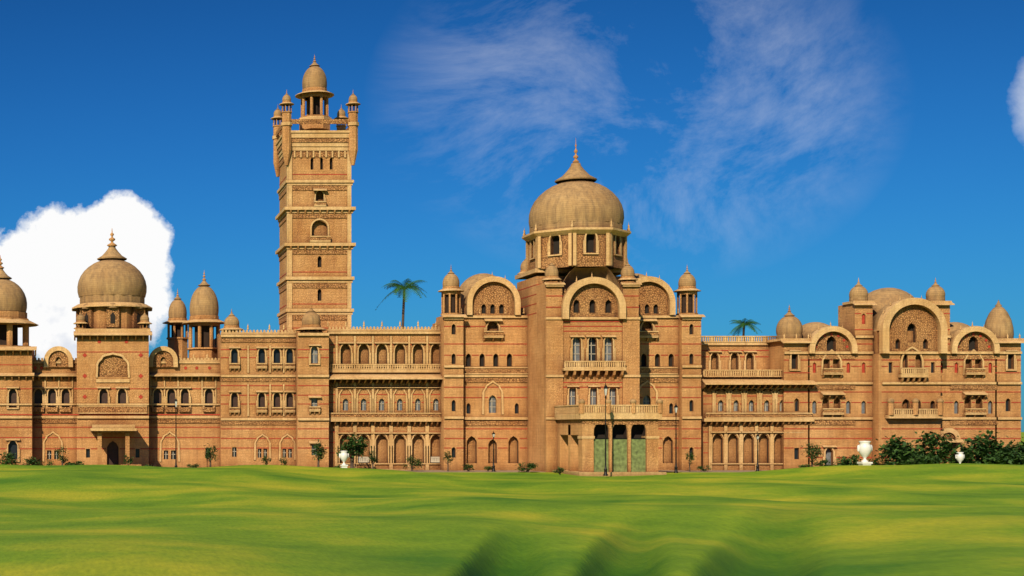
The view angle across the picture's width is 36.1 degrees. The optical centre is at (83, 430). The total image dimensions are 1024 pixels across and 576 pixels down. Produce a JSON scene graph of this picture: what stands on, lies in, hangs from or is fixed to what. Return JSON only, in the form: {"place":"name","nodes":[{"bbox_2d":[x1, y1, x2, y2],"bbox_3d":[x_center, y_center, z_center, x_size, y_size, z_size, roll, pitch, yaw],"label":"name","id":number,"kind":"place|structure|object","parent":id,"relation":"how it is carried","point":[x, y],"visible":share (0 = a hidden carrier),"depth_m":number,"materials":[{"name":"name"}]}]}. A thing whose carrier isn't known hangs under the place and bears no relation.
{"place":"outdoors","nodes":[
{"label":"outdoors","id":0,"kind":"place"},
{"bbox_2d":[271,55,360,332],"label":"palace tower","id":1,"kind":"structure","parent":0,"point":[314,157],"depth_m":187.00,"materials":[{"name":"beige stone"}]},
{"bbox_2d":[0,432,1023,575],"bbox_3d":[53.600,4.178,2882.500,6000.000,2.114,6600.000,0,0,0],"label":"lawn ground","id":2,"kind":"structure","parent":0,"point":[956,519],"depth_m":64.59,"materials":[{"name":"green plant"}]},
{"bbox_2d":[0,450,19,464],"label":"bush","id":3,"kind":"object","parent":2,"relation":"on","point":[7,460],"visible":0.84,"depth_m":174.13,"materials":[{"name":"green plant"}]},
{"bbox_2d":[55,445,68,464],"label":"tree","id":4,"kind":"object","parent":2,"relation":"on","point":[64,460],"visible":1,"depth_m":175.50,"materials":[{"name":"green plant"}]},
{"bbox_2d":[0,231,223,467],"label":"palace wing","id":5,"kind":"structure","parent":2,"relation":"on","point":[111,392],"depth_m":182.95,"materials":[{"name":"beige stone"}]},
{"bbox_2d":[174,399,177,466],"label":"lamp post","id":6,"kind":"object","parent":2,"relation":"on","point":[175,439],"visible":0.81,"depth_m":175.46,"materials":[{"name":"black metal"}]},
{"bbox_2d":[203,443,218,466],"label":"tree","id":7,"kind":"object","parent":2,"relation":"on","point":[210,454],"visible":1,"depth_m":176.48,"materials":[{"name":"green plant"}]},
{"bbox_2d":[311,437,327,466],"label":"tree","id":8,"kind":"object","parent":2,"relation":"on","point":[317,451],"visible":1,"depth_m":176.20,"materials":[{"name":"green plant"}]},
{"bbox_2d":[214,304,442,469],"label":"palace wing","id":9,"kind":"structure","parent":2,"relation":"on","point":[292,397],"depth_m":182.47,"materials":[{"name":"beige stone"}]},
{"bbox_2d":[339,451,348,467],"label":"urn","id":10,"kind":"object","parent":2,"relation":"on","point":[343,456],"visible":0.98,"depth_m":168.18,"materials":[{"name":"white stone"}]},
{"bbox_2d":[335,432,371,467],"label":"tree","id":11,"kind":"object","parent":2,"relation":"on","point":[353,446],"visible":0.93,"depth_m":176.60,"materials":[{"name":"green plant"}]},
{"bbox_2d":[378,279,426,326],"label":"tall palm","id":12,"kind":"object","parent":2,"relation":"on","point":[410,286],"visible":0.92,"depth_m":197.16,"materials":[{"name":"green plant"}]},
{"bbox_2d":[515,461,538,472],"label":"bush","id":13,"kind":"object","parent":2,"relation":"on","point":[531,466],"visible":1,"depth_m":173.37,"materials":[{"name":"green plant"}]},
{"bbox_2d":[552,467,565,474],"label":"bush","id":14,"kind":"object","parent":2,"relation":"on","point":[560,470],"visible":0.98,"depth_m":162.04,"materials":[{"name":"green plant"}]},
{"bbox_2d":[432,144,704,475],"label":"domed central building","id":15,"kind":"structure","parent":2,"relation":"on","point":[552,343],"depth_m":178.05,"materials":[{"name":"beige stone"}]},
{"bbox_2d":[603,381,607,475],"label":"lamp post","id":16,"kind":"object","parent":2,"relation":"on","point":[605,388],"visible":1,"depth_m":160.94,"materials":[{"name":"black metal"}]},
{"bbox_2d":[674,405,677,472],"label":"lamp post","id":17,"kind":"object","parent":2,"relation":"on","point":[675,467],"visible":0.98,"depth_m":170.44,"materials":[{"name":"black metal"}]},
{"bbox_2d":[728,318,761,335],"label":"palm","id":18,"kind":"object","parent":2,"relation":"on","point":[742,323],"visible":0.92,"depth_m":215.30,"materials":[{"name":"green plant"}]},
{"bbox_2d":[701,336,817,469],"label":"palace wing","id":19,"kind":"structure","parent":2,"relation":"on","point":[742,386],"depth_m":181.30,"materials":[{"name":"beige stone"}]},
{"bbox_2d":[800,443,822,466],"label":"tree","id":20,"kind":"object","parent":2,"relation":"on","point":[813,450],"visible":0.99,"depth_m":174.16,"materials":[{"name":"green plant"}]},
{"bbox_2d":[812,458,834,465],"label":"bush","id":21,"kind":"object","parent":2,"relation":"on","point":[825,461],"visible":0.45,"depth_m":172.82,"materials":[{"name":"green plant"}]},
{"bbox_2d":[833,454,861,465],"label":"bush","id":22,"kind":"object","parent":2,"relation":"on","point":[845,461],"visible":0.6,"depth_m":171.96,"materials":[{"name":"green plant"}]},
{"bbox_2d":[857,441,872,464],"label":"urn","id":23,"kind":"object","parent":2,"relation":"on","point":[864,449],"visible":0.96,"depth_m":162.06,"materials":[{"name":"white stone"}]},
{"bbox_2d":[868,455,894,464],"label":"bush","id":24,"kind":"object","parent":2,"relation":"on","point":[879,461],"visible":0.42,"depth_m":171.10,"materials":[{"name":"green plant"}]},
{"bbox_2d":[766,277,1023,468],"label":"palace wing","id":25,"kind":"structure","parent":2,"relation":"on","point":[880,364],"depth_m":181.00,"materials":[{"name":"beige stone"}]},
{"bbox_2d":[874,434,931,464],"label":"bush","id":26,"kind":"object","parent":2,"relation":"on","point":[898,452],"visible":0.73,"depth_m":172.52,"materials":[{"name":"green plant"}]},
{"bbox_2d":[897,451,944,464],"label":"bush","id":27,"kind":"object","parent":2,"relation":"on","point":[918,459],"visible":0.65,"depth_m":168.60,"materials":[{"name":"green plant"}]},
{"bbox_2d":[913,429,964,463],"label":"bush","id":28,"kind":"object","parent":2,"relation":"on","point":[934,440],"visible":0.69,"depth_m":172.10,"materials":[{"name":"green plant"}]},
{"bbox_2d":[955,452,964,462],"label":"urn","id":29,"kind":"object","parent":2,"relation":"on","point":[959,456],"visible":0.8,"depth_m":170.23,"materials":[{"name":"white stone"}]},
{"bbox_2d":[943,447,982,463],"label":"bush","id":30,"kind":"object","parent":2,"relation":"on","point":[967,453],"visible":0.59,"depth_m":171.53,"materials":[{"name":"green plant"}]},
{"bbox_2d":[962,430,1017,463],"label":"bush","id":31,"kind":"object","parent":2,"relation":"on","point":[986,444],"visible":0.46,"depth_m":172.34,"materials":[{"name":"green plant"}]},
{"bbox_2d":[976,449,1023,464],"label":"bush","id":32,"kind":"object","parent":2,"relation":"on","point":[1008,457],"visible":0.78,"depth_m":168.66,"materials":[{"name":"green plant"}]},
{"bbox_2d":[1009,439,1023,455],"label":"bush","id":33,"kind":"object","parent":2,"relation":"on","point":[1016,445],"visible":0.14,"depth_m":173.49,"materials":[{"name":"green plant"}]},
{"bbox_2d":[1015,437,1023,456],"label":"bush","id":34,"kind":"object","parent":2,"relation":"on","point":[1021,446],"visible":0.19,"depth_m":172.17,"materials":[{"name":"green plant"}]},
{"bbox_2d":[0,0,1023,431],"label":"sky","id":35,"kind":"structure","parent":0,"point":[784,154],"materials":[{"name":"blue"}]},
{"bbox_2d":[400,470,767,471],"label":"forecourt paving","id":36,"kind":"structure","parent":0,"point":[541,471],"depth_m":180.23,"materials":[{"name":"beige stone"}]},
{"bbox_2d":[20,456,44,464],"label":"bush","id":37,"kind":"object","parent":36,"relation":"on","point":[31,461],"visible":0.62,"depth_m":174.73,"materials":[{"name":"green plant"}]},
{"bbox_2d":[65,461,83,464],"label":"bush","id":38,"kind":"object","parent":36,"relation":"on","point":[74,463],"visible":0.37,"depth_m":174.89,"materials":[{"name":"green plant"}]},
{"bbox_2d":[123,453,133,464],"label":"bush","id":39,"kind":"object","parent":36,"relation":"on","point":[128,461],"visible":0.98,"depth_m":175.02,"materials":[{"name":"green plant"}]},
{"bbox_2d":[187,464,198,467],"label":"bush","id":40,"kind":"object","parent":36,"relation":"on","point":[193,466],"visible":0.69,"depth_m":175.92,"materials":[{"name":"green plant"}]},
{"bbox_2d":[261,456,270,464],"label":"shrub","id":41,"kind":"object","parent":36,"relation":"on","point":[266,460],"visible":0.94,"depth_m":176.44,"materials":[{"name":"green plant"}]},
{"bbox_2d":[280,456,287,464],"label":"bush","id":42,"kind":"object","parent":36,"relation":"on","point":[285,462],"visible":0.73,"depth_m":176.56,"materials":[{"name":"green plant"}]},
{"bbox_2d":[367,450,378,468],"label":"tree","id":43,"kind":"object","parent":36,"relation":"on","point":[374,459],"visible":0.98,"depth_m":177.38,"materials":[{"name":"green plant"}]},
{"bbox_2d":[403,455,422,470],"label":"bush","id":44,"kind":"object","parent":36,"relation":"on","point":[414,463],"visible":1,"depth_m":176.83,"materials":[{"name":"green plant"}]},
{"bbox_2d":[443,451,453,470],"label":"tree","id":45,"kind":"object","parent":36,"relation":"on","point":[448,455],"visible":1,"depth_m":176.44,"materials":[{"name":"green plant"}]},
{"bbox_2d":[462,464,473,470],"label":"bush","id":46,"kind":"object","parent":36,"relation":"on","point":[469,467],"visible":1,"depth_m":175.90,"materials":[{"name":"green plant"}]},
{"bbox_2d":[491,431,495,471],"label":"lamp post","id":47,"kind":"object","parent":36,"relation":"on","point":[493,466],"visible":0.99,"depth_m":175.43,"materials":[{"name":"black metal"}]},
{"bbox_2d":[685,451,696,471],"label":"tree","id":48,"kind":"object","parent":36,"relation":"on","point":[691,455],"visible":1,"depth_m":175.43,"materials":[{"name":"green plant"}]},
{"bbox_2d":[696,465,710,471],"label":"bush","id":49,"kind":"object","parent":36,"relation":"on","point":[701,468],"visible":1,"depth_m":175.44,"materials":[{"name":"green plant"}]},
{"bbox_2d":[756,433,758,470],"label":"lamp post","id":50,"kind":"object","parent":36,"relation":"on","point":[757,438],"visible":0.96,"depth_m":174.44,"materials":[{"name":"black metal"}]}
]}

